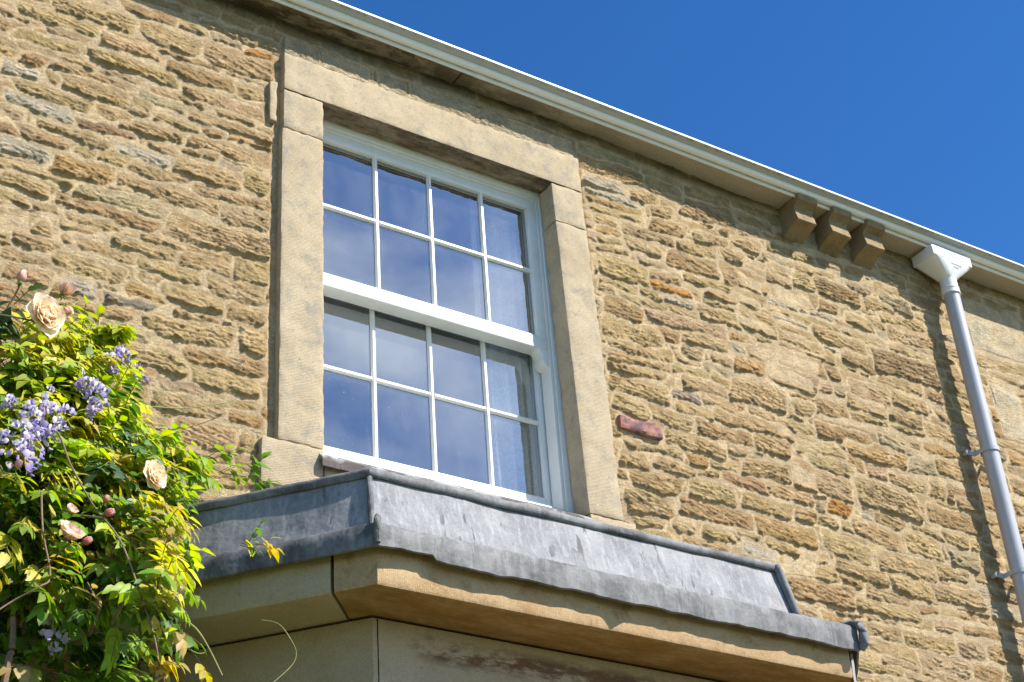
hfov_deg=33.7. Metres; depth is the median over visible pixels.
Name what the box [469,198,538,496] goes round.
curtain
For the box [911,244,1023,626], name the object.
downpipe
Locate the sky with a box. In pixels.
[337,0,1023,264]
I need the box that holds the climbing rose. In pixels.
[0,269,166,585]
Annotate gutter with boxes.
[272,0,1023,283]
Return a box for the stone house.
[0,0,1023,681]
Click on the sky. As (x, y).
(910, 110)
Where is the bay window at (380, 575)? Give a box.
[0,467,868,681]
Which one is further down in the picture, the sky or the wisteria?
the wisteria
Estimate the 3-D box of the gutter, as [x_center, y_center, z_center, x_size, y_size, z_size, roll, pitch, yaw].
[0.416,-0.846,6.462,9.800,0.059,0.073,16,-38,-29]
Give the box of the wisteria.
[0,295,296,681]
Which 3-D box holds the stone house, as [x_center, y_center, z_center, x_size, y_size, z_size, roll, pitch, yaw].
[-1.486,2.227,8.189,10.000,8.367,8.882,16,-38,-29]
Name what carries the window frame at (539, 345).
in the stone house
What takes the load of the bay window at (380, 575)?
in the stone house
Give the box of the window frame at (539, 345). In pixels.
[322,119,574,512]

